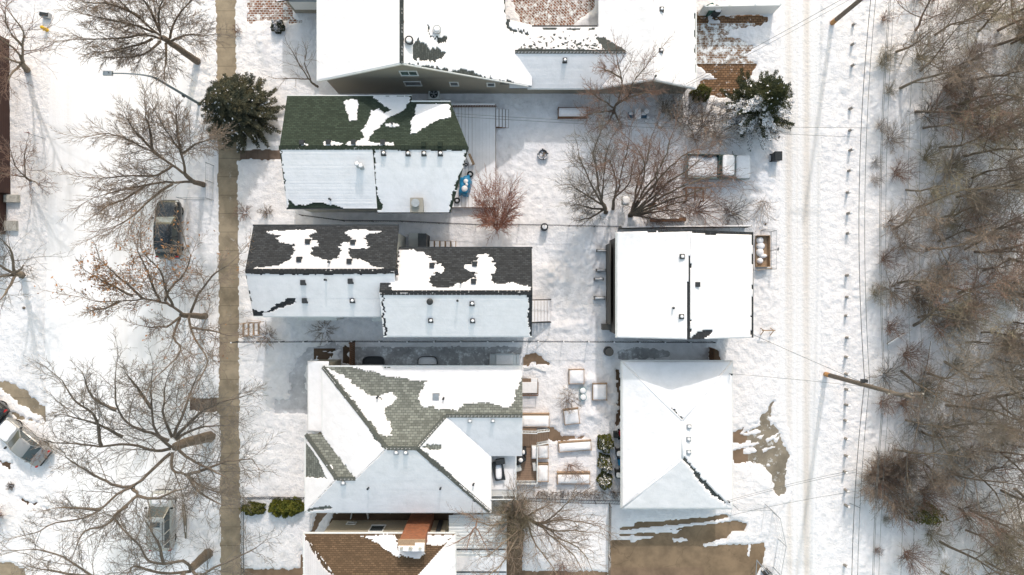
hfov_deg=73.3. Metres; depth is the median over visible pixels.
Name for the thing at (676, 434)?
garage
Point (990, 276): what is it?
woodland bush
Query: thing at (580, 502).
iron fence
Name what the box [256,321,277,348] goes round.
bare shrub
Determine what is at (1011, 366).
woodland tree
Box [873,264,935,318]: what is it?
woodland bush
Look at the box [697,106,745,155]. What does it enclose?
bare shrub
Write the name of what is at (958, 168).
woodland bush
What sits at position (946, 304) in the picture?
woodland tree
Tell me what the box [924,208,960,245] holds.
woodland bush
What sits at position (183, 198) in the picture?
wire fence
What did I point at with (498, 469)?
lounge chair
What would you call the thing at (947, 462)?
woodland tree
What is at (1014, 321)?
woodland tree
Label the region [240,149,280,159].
entrance path
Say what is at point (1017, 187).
woodland bush
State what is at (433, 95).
air conditioner
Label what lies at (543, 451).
raised bed
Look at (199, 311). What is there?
wire fence
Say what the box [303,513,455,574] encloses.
house
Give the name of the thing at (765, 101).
spruce tree
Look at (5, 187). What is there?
house
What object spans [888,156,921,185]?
woodland bush
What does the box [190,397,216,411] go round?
curb path
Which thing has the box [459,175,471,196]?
covered patio set
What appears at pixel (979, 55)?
woodland tree
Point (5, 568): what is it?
corner path
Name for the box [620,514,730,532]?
driveway
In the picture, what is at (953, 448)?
woodland bush
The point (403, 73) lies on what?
window
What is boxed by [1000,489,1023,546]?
woodland tree
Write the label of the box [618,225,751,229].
board fence
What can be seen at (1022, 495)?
woodland tree
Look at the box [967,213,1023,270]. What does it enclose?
woodland tree
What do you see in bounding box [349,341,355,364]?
wooden gate
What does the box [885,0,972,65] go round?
woodland tree
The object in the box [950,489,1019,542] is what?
woodland bush
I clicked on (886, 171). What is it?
overhead wire
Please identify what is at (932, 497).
woodland bush
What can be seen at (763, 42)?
overhead wire
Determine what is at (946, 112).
woodland tree
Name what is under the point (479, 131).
deck
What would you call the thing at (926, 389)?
woodland tree
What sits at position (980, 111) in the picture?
woodland tree
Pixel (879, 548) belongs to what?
woodland bush
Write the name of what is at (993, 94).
woodland tree
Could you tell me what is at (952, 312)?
woodland tree
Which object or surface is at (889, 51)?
woodland bush
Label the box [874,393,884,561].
overhead wire
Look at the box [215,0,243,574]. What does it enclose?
sidewalk
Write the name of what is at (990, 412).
woodland tree
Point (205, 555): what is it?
bare tree
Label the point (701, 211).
bare shrub
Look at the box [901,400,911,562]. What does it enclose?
overhead wire
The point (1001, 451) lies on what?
woodland tree
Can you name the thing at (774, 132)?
bare shrub
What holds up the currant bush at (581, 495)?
on the ground at (566, 262)
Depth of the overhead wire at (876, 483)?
48.10 m
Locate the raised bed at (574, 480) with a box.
[557,471,589,484]
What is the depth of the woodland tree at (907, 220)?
51.67 m
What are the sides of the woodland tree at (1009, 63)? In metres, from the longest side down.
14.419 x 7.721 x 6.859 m
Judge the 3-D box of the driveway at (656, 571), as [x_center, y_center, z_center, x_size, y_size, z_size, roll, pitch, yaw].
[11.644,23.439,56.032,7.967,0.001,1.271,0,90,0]
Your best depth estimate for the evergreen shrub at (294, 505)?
55.23 m
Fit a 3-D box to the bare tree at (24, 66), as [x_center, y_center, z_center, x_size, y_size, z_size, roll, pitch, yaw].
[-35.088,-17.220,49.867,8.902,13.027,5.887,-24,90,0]
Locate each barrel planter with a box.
[580,387,585,393]
[580,394,586,400]
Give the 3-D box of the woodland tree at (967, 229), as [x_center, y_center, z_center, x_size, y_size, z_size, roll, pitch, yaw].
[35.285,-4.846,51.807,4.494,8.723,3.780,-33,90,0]
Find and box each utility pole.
[823,372,923,398]
[830,0,862,24]
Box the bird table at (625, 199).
[621,196,628,204]
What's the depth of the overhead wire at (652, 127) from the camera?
51.02 m
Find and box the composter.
[603,346,613,355]
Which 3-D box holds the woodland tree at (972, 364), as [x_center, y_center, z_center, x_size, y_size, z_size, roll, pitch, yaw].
[31.689,6.387,49.514,7.005,13.411,9.426,-28,90,0]
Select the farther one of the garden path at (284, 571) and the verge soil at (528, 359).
the garden path at (284, 571)
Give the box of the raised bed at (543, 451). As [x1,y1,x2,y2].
[537,443,548,458]
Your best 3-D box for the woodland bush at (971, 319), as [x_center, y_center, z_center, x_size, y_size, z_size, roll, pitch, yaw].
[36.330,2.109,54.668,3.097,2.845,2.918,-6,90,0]
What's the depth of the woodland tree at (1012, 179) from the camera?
51.33 m
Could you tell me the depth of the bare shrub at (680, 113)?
54.37 m
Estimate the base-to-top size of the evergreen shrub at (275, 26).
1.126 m
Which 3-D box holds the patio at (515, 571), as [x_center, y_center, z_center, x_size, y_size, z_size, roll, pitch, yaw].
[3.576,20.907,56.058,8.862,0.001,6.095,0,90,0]
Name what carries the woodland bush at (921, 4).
on the ground at (566, 262)
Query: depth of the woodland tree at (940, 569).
53.41 m
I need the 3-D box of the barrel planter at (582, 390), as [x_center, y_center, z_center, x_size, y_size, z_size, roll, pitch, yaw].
[5.719,8.322,55.683,0.550,0.634,0.542,0,90,0]
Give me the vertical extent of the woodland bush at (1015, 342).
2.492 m
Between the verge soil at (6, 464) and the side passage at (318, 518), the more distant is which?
the verge soil at (6, 464)
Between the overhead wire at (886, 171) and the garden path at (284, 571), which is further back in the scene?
the garden path at (284, 571)
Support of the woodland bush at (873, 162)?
on the ground at (566, 262)
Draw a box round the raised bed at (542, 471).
[538,462,548,481]
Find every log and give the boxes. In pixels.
[182,504,186,538]
[887,332,907,344]
[920,341,931,387]
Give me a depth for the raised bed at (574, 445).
55.47 m
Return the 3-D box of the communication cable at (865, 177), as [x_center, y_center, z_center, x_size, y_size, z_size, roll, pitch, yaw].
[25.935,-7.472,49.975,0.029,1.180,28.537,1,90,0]
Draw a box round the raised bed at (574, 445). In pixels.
[558,439,591,452]
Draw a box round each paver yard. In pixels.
[247,0,301,23]
[697,12,767,97]
[697,23,754,63]
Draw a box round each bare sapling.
[553,380,581,414]
[562,455,588,487]
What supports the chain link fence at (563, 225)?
on the ground at (566, 262)
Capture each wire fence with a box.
[176,162,213,200]
[179,297,205,332]
[753,229,776,269]
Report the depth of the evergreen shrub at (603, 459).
55.07 m
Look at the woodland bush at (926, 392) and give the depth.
54.79 m
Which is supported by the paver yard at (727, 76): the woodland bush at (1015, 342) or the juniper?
the juniper
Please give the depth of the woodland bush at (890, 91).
55.38 m
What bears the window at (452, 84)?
in the house at (424, 46)
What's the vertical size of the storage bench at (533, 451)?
0.553 m
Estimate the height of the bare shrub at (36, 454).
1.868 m
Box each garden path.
[244,554,302,574]
[547,427,583,440]
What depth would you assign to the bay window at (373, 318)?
53.55 m
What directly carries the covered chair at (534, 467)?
on the deck at (532, 436)
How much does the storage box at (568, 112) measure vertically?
0.910 m
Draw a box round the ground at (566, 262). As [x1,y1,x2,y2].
[0,0,1023,574]
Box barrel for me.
[540,223,547,230]
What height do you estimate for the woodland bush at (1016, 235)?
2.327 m
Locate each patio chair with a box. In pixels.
[628,112,633,117]
[641,112,646,117]
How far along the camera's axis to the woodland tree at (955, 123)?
51.76 m
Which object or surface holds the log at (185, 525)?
on the street
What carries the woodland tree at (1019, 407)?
on the ground at (566, 262)
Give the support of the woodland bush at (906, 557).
on the ground at (566, 262)
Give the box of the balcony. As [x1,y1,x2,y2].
[490,456,515,499]
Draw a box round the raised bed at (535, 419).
[523,412,549,427]
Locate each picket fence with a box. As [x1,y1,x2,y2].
[240,496,304,499]
[240,500,243,572]
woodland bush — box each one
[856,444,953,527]
[863,451,910,499]
[865,350,925,404]
[868,279,895,304]
[870,154,885,169]
[870,172,889,187]
[870,546,884,557]
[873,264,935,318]
[873,394,904,417]
[875,46,903,74]
[875,117,890,134]
[876,246,907,272]
[878,315,910,340]
[879,7,897,23]
[880,42,901,64]
[880,201,922,240]
[881,513,891,526]
[882,81,901,97]
[883,116,918,153]
[883,491,934,533]
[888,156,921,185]
[890,222,937,267]
[891,442,939,493]
[896,390,928,421]
[898,272,958,326]
[898,338,935,375]
[898,542,943,574]
[903,406,946,452]
[906,79,974,143]
[907,0,937,11]
[907,21,954,72]
[907,276,956,331]
[911,500,942,528]
[913,359,945,398]
[914,376,952,412]
[914,479,963,518]
[917,133,960,176]
[918,522,958,559]
[919,310,986,352]
[920,408,973,455]
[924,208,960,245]
[926,177,956,206]
[926,247,978,285]
[926,472,959,499]
[933,60,984,100]
[935,452,990,507]
[937,135,990,197]
[939,194,984,243]
[940,48,994,105]
[942,306,991,341]
[942,442,983,476]
[944,83,995,137]
[945,0,988,15]
[948,142,987,178]
[950,350,976,382]
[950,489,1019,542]
[953,299,997,331]
[955,77,1006,126]
[959,440,1007,478]
[960,159,1010,219]
[962,387,999,420]
[965,39,992,60]
[966,184,1011,230]
[968,206,1017,252]
[971,0,1023,25]
[971,107,1002,137]
[979,193,1008,222]
[980,70,1010,103]
[981,121,1023,155]
[982,255,1017,297]
[983,407,1023,459]
[986,538,1018,574]
[992,314,1023,365]
[992,525,1014,545]
[995,275,1023,312]
[996,345,1023,406]
[996,538,1023,566]
[998,425,1023,462]
[1000,90,1023,147]
[1002,327,1023,364]
[1004,278,1023,314]
[1005,1,1023,37]
[1005,378,1023,423]
[1007,219,1023,253]
[1009,171,1023,199]
[1010,14,1023,47]
[1013,50,1023,75]
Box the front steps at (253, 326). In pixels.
[239,321,263,336]
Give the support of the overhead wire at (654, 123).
attached to the house at (378, 153)
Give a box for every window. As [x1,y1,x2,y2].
[346,522,356,524]
[368,524,385,531]
[372,317,381,320]
[399,71,418,75]
[403,81,421,85]
[449,82,458,86]
[486,83,494,86]
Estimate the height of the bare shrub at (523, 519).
4.903 m
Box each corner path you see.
[0,381,45,422]
[0,562,25,574]
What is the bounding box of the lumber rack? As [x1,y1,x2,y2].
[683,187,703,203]
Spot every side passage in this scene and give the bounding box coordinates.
[310,513,329,531]
[353,346,522,365]
[617,347,669,359]
[708,350,720,359]
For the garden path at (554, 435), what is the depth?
56.05 m
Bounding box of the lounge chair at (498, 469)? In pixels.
[492,458,505,480]
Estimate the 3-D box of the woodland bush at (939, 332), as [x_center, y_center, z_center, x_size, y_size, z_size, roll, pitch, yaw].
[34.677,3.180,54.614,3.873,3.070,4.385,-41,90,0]
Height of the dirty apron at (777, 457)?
0.001 m
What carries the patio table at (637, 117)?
on the ground at (566, 262)
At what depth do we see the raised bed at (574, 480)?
55.48 m
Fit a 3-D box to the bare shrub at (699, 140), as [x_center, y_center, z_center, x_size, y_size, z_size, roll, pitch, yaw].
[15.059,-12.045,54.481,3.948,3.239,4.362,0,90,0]
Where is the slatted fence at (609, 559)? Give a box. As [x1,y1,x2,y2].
[608,503,611,574]
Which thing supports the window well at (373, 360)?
on the side passage at (457, 355)
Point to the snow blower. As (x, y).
(616, 434)
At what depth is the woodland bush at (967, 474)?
54.67 m
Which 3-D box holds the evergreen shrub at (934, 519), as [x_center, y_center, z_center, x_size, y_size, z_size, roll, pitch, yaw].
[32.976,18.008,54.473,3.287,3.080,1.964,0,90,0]
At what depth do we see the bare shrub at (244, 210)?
55.46 m
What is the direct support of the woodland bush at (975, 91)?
on the ground at (566, 262)
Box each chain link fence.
[230,340,716,343]
[299,214,474,224]
[475,224,620,227]
[733,504,786,574]
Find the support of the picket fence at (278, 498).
on the ground at (566, 262)
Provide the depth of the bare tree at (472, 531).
50.70 m
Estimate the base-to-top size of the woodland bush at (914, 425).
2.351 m
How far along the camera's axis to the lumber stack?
55.40 m
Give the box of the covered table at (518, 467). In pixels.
[516,463,521,471]
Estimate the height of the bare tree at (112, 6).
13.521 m
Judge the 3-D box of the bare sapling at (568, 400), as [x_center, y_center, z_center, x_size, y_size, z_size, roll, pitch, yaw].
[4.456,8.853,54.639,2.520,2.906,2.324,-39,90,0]
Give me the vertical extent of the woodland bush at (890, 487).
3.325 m
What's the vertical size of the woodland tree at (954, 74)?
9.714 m
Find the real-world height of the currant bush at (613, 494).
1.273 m
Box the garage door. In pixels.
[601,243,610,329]
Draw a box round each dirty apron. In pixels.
[733,427,746,443]
[733,448,747,462]
[747,401,789,495]
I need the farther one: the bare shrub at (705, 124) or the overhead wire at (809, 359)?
the bare shrub at (705, 124)
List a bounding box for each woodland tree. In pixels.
[881,423,1022,503]
[884,0,960,30]
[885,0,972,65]
[885,192,957,240]
[888,216,1015,300]
[894,359,989,444]
[894,400,1023,468]
[897,257,961,304]
[899,46,993,94]
[902,0,984,91]
[902,125,1023,226]
[905,144,986,227]
[907,407,1002,491]
[913,243,1023,344]
[914,80,1023,147]
[915,456,969,500]
[916,267,1021,366]
[916,308,1016,436]
[922,93,1013,149]
[925,244,1023,327]
[925,556,951,574]
[927,91,1023,191]
[930,351,1023,436]
[932,499,1010,548]
[933,458,1023,536]
[934,0,1023,58]
[935,31,1011,88]
[937,189,1023,254]
[937,289,1003,339]
[938,531,1020,574]
[939,554,1023,574]
[940,183,1023,280]
[943,41,1023,157]
[943,186,1018,229]
[943,269,1004,317]
[943,385,1023,452]
[944,333,1023,446]
[945,355,1023,448]
[945,380,1023,453]
[948,0,1023,44]
[950,230,1023,298]
[952,34,1002,70]
[956,164,1023,216]
[957,60,1023,139]
[958,0,1023,32]
[959,42,1023,120]
[959,90,1023,184]
[961,96,1023,154]
[963,152,1023,230]
[965,324,1023,365]
[965,454,1023,572]
[965,517,1023,574]
[966,37,1023,107]
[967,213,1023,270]
[971,144,1023,186]
[972,491,1023,574]
[973,221,1023,269]
[976,438,1023,492]
[976,488,1023,536]
[980,315,1023,351]
[980,344,1023,447]
[980,429,1023,465]
[981,390,1023,458]
[982,210,1023,290]
[983,349,1023,377]
[985,553,1023,574]
[986,447,1023,493]
[989,156,1023,212]
[991,305,1023,334]
[993,23,1023,46]
[994,338,1023,399]
[997,1,1023,31]
[998,86,1023,146]
[998,186,1023,233]
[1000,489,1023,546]
[1002,530,1023,574]
[1010,2,1023,44]
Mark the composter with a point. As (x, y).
(608, 351)
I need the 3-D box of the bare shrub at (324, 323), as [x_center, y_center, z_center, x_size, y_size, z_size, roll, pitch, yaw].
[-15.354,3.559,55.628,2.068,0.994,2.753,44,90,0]
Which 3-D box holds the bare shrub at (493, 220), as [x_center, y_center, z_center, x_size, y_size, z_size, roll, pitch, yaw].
[-1.088,-6.282,53.120,4.768,5.976,6.074,0,90,0]
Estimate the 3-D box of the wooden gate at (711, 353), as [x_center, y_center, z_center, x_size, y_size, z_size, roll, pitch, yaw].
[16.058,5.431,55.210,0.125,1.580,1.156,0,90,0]
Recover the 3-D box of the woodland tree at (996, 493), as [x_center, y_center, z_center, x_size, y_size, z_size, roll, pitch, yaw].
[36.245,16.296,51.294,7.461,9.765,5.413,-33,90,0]
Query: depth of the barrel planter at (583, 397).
55.39 m
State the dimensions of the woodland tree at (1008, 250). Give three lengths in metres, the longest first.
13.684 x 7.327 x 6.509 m
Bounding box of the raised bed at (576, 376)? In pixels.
[568,369,584,383]
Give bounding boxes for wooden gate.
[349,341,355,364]
[709,347,715,359]
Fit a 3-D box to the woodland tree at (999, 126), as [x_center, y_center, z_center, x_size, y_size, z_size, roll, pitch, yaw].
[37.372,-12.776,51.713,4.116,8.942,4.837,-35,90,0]
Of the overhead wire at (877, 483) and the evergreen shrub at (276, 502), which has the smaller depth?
the overhead wire at (877, 483)
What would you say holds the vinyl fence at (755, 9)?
on the ground at (566, 262)
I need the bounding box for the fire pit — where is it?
[537,148,547,159]
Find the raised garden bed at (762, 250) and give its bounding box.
[755,235,771,269]
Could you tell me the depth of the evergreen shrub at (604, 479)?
55.04 m
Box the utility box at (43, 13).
[39,10,51,18]
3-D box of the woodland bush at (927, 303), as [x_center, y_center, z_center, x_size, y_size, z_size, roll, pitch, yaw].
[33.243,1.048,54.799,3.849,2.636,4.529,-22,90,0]
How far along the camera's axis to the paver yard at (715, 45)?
55.99 m
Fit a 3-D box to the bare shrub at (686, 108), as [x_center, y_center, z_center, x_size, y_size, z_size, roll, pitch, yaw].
[14.247,-13.572,54.260,4.414,3.670,4.614,37,90,0]
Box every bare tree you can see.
[0,0,76,101]
[0,129,61,201]
[0,215,73,318]
[0,327,285,574]
[0,495,285,574]
[31,0,241,89]
[34,204,273,415]
[45,77,238,252]
[266,35,319,91]
[446,474,624,574]
[446,510,492,554]
[548,93,627,228]
[571,102,649,209]
[573,27,672,135]
[600,99,756,230]
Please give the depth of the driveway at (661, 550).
56.04 m
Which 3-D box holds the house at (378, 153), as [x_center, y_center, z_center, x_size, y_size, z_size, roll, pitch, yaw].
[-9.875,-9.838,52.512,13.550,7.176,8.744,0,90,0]
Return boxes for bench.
[466,154,474,164]
[532,445,535,458]
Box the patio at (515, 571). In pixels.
[507,512,605,574]
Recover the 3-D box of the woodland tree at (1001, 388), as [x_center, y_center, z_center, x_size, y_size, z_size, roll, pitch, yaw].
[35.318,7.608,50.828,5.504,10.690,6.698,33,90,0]
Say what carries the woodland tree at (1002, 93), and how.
on the ground at (566, 262)
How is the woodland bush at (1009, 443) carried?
on the ground at (566, 262)
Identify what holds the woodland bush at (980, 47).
on the ground at (566, 262)
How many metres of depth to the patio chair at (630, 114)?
55.58 m
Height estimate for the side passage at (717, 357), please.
0.001 m
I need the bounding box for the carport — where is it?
[449,514,506,574]
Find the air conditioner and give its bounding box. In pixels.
[428,91,439,100]
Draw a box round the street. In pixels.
[44,0,189,574]
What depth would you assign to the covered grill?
54.55 m
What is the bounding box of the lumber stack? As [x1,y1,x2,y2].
[650,217,685,221]
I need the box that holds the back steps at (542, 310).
[532,299,550,322]
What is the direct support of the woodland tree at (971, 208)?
on the ground at (566, 262)
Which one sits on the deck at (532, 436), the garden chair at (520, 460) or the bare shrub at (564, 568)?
the garden chair at (520, 460)
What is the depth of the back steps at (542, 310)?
55.02 m
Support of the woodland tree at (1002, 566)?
on the ground at (566, 262)
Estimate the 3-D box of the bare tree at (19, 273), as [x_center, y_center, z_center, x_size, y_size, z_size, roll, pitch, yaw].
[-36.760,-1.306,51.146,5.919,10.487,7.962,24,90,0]
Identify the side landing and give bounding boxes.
[490,353,519,364]
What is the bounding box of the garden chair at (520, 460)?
[516,455,525,464]
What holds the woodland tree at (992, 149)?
on the ground at (566, 262)
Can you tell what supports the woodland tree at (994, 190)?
on the ground at (566, 262)
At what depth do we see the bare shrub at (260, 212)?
55.53 m
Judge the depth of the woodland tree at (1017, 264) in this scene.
50.85 m
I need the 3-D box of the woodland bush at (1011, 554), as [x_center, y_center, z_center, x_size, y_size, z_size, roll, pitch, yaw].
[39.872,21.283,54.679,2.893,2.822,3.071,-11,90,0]
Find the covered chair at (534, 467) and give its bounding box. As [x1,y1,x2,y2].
[532,462,536,470]
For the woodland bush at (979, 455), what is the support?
on the ground at (566, 262)
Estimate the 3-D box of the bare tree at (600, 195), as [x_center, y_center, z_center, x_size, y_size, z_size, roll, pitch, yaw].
[5.989,-8.702,50.815,6.165,10.916,8.281,28,90,0]
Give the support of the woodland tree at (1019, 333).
on the ground at (566, 262)
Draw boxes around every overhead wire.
[455,113,838,127]
[456,116,844,136]
[686,0,839,83]
[687,2,844,85]
[727,472,854,502]
[728,470,851,500]
[730,491,855,515]
[738,374,861,386]
[752,334,862,382]
[872,392,883,574]
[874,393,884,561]
[879,6,888,380]
[879,395,889,560]
[881,0,890,385]
[886,8,893,392]
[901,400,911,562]
[908,0,916,382]
[912,396,923,573]
[919,5,927,390]
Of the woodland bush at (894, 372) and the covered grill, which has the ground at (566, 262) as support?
the woodland bush at (894, 372)
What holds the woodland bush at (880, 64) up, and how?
on the ground at (566, 262)
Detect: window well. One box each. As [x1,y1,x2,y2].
[362,356,384,364]
[417,356,437,364]
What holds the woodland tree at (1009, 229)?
on the ground at (566, 262)
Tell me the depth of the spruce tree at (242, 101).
53.15 m
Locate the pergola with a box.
[522,394,536,409]
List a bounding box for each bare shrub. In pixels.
[6,481,13,490]
[23,440,53,465]
[231,24,241,34]
[231,199,250,221]
[256,203,273,219]
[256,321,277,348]
[305,320,338,344]
[468,163,528,245]
[486,492,540,555]
[552,556,572,574]
[652,71,693,121]
[657,87,705,138]
[663,82,727,142]
[680,107,726,160]
[683,168,741,229]
[687,91,740,141]
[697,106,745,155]
[716,192,760,230]
[744,194,778,231]
[756,120,785,142]
[856,442,927,522]
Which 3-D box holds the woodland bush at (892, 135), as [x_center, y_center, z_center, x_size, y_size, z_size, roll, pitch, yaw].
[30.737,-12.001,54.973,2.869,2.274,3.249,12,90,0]
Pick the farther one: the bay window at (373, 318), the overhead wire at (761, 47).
the bay window at (373, 318)
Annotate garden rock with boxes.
[656,120,663,128]
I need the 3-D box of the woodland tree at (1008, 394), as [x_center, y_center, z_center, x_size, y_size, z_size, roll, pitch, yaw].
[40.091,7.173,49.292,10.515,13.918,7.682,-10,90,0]
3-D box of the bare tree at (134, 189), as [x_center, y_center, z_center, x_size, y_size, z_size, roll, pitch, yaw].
[-25.605,-8.680,50.124,9.226,12.436,13.404,42,90,0]
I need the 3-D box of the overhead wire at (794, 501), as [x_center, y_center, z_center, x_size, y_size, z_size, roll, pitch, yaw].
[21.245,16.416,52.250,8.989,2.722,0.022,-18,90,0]
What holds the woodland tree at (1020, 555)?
on the ground at (566, 262)
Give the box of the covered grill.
[522,446,526,455]
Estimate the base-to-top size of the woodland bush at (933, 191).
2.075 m
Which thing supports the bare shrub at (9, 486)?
on the ground at (566, 262)
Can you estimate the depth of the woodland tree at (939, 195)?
51.30 m
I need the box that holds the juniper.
[689,83,711,102]
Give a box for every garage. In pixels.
[601,230,752,338]
[620,360,732,508]
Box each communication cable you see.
[852,389,863,560]
[857,382,869,574]
[859,0,870,378]
[864,0,875,381]
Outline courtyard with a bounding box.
[510,0,594,24]
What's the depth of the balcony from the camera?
53.23 m
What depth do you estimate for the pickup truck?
54.81 m
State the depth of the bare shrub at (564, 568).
55.11 m
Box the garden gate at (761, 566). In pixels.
[756,560,767,573]
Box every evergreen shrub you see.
[239,501,266,515]
[268,497,283,517]
[270,19,284,33]
[278,498,295,518]
[285,496,304,516]
[596,470,612,490]
[597,433,614,453]
[597,452,612,473]
[903,499,947,526]
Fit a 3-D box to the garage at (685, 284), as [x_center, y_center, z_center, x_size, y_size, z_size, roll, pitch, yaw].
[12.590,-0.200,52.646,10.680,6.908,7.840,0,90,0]
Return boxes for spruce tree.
[198,71,285,154]
[706,68,794,151]
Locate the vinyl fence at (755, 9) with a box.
[698,3,781,15]
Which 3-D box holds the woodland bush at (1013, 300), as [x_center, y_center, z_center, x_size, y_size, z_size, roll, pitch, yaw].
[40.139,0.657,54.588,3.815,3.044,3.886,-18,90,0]
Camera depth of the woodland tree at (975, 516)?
51.55 m
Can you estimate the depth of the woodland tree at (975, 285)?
51.60 m
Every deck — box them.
[451,104,508,207]
[516,428,549,483]
[522,378,537,395]
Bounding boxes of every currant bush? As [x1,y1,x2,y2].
[541,489,552,501]
[549,490,559,500]
[557,489,567,499]
[563,491,575,499]
[572,490,586,503]
[582,488,592,499]
[587,489,599,500]
[594,490,609,502]
[608,488,618,499]
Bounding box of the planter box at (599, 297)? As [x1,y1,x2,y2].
[594,296,604,299]
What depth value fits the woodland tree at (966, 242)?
50.06 m
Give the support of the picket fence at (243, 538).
on the ground at (566, 262)
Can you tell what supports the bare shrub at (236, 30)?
on the ground at (566, 262)
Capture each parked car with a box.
[0,400,9,423]
[0,417,51,467]
[146,489,176,550]
[150,200,183,258]
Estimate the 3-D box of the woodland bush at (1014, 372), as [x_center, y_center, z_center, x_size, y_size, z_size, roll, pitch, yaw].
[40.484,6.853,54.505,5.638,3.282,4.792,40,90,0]
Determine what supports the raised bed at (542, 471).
on the ground at (566, 262)
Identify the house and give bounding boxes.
[0,37,20,234]
[245,224,532,336]
[276,0,696,93]
[279,95,468,212]
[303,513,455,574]
[304,359,522,512]
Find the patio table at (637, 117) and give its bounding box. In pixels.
[634,108,640,119]
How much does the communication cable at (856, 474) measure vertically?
1.342 m
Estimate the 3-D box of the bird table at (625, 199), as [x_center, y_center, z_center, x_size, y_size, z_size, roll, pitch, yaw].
[9.067,-6.937,55.313,0.620,1.373,0.700,0,90,0]
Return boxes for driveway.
[606,568,703,574]
[611,521,765,574]
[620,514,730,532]
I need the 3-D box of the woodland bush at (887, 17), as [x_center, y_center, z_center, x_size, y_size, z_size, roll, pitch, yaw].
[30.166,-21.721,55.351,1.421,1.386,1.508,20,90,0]
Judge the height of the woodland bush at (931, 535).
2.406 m
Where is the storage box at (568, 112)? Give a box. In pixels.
[557,107,586,118]
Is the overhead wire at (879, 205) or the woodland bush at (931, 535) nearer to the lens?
the overhead wire at (879, 205)
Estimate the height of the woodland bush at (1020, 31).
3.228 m
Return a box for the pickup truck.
[685,151,749,181]
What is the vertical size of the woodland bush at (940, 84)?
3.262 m
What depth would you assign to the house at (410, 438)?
51.40 m
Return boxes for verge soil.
[0,460,10,468]
[21,498,46,508]
[314,348,335,359]
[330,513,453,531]
[343,345,348,363]
[523,353,549,365]
[615,369,619,425]
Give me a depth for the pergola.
55.88 m
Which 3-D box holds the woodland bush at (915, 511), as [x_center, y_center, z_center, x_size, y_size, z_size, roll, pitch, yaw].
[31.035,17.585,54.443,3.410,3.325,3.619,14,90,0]
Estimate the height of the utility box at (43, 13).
0.600 m
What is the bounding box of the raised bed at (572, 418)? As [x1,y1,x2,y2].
[563,407,579,424]
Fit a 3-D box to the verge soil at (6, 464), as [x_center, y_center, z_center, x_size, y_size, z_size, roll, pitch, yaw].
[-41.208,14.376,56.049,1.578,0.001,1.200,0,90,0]
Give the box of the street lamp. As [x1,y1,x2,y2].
[103,71,200,105]
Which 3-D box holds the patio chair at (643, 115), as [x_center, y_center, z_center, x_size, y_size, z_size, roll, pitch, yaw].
[10.632,-13.969,55.748,0.518,0.503,0.476,0,90,0]
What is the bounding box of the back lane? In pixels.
[775,0,821,574]
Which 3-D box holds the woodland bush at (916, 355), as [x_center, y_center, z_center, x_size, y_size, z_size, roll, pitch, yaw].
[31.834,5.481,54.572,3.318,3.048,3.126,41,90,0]
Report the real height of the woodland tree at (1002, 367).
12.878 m
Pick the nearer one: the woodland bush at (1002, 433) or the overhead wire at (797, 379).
the overhead wire at (797, 379)
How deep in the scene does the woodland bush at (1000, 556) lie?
54.91 m
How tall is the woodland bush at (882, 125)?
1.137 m
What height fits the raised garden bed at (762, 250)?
0.750 m
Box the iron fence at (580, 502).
[525,497,619,504]
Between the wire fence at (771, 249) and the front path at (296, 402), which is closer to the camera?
the wire fence at (771, 249)
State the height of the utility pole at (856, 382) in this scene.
12.100 m
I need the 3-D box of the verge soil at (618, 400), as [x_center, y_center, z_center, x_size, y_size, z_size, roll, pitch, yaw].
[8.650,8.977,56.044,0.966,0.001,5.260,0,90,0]
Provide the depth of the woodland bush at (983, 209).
54.94 m
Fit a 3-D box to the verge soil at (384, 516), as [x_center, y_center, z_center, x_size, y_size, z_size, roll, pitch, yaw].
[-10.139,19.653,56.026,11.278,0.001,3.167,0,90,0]
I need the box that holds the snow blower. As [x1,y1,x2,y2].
[613,429,619,439]
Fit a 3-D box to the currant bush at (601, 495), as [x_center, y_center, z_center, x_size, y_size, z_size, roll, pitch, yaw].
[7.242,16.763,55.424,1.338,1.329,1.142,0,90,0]
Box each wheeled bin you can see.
[614,468,619,477]
[615,447,619,456]
[706,3,714,16]
[711,5,721,17]
[761,568,772,574]
[770,151,781,161]
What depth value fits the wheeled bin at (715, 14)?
55.07 m
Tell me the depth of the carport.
53.39 m
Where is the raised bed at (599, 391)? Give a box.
[592,382,606,400]
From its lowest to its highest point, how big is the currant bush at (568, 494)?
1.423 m
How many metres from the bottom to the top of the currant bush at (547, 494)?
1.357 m
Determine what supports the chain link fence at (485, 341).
on the ground at (566, 262)
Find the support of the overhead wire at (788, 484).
attached to the service mast
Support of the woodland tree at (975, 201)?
on the ground at (566, 262)
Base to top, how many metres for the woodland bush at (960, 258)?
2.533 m
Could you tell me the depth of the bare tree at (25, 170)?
52.60 m
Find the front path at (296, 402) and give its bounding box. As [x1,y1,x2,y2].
[274,342,342,413]
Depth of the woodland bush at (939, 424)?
54.45 m
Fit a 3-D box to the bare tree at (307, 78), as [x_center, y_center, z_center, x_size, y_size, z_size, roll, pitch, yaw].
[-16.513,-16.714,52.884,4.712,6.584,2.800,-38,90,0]
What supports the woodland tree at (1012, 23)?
on the ground at (566, 262)
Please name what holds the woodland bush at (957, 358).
on the ground at (566, 262)
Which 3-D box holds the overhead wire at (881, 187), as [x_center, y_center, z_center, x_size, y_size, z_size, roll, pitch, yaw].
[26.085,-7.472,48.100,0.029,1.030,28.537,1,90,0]
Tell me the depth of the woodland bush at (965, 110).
54.55 m
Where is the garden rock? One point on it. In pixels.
(660, 123)
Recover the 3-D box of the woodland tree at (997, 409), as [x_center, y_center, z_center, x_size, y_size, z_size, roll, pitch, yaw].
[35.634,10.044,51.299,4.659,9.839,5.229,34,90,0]

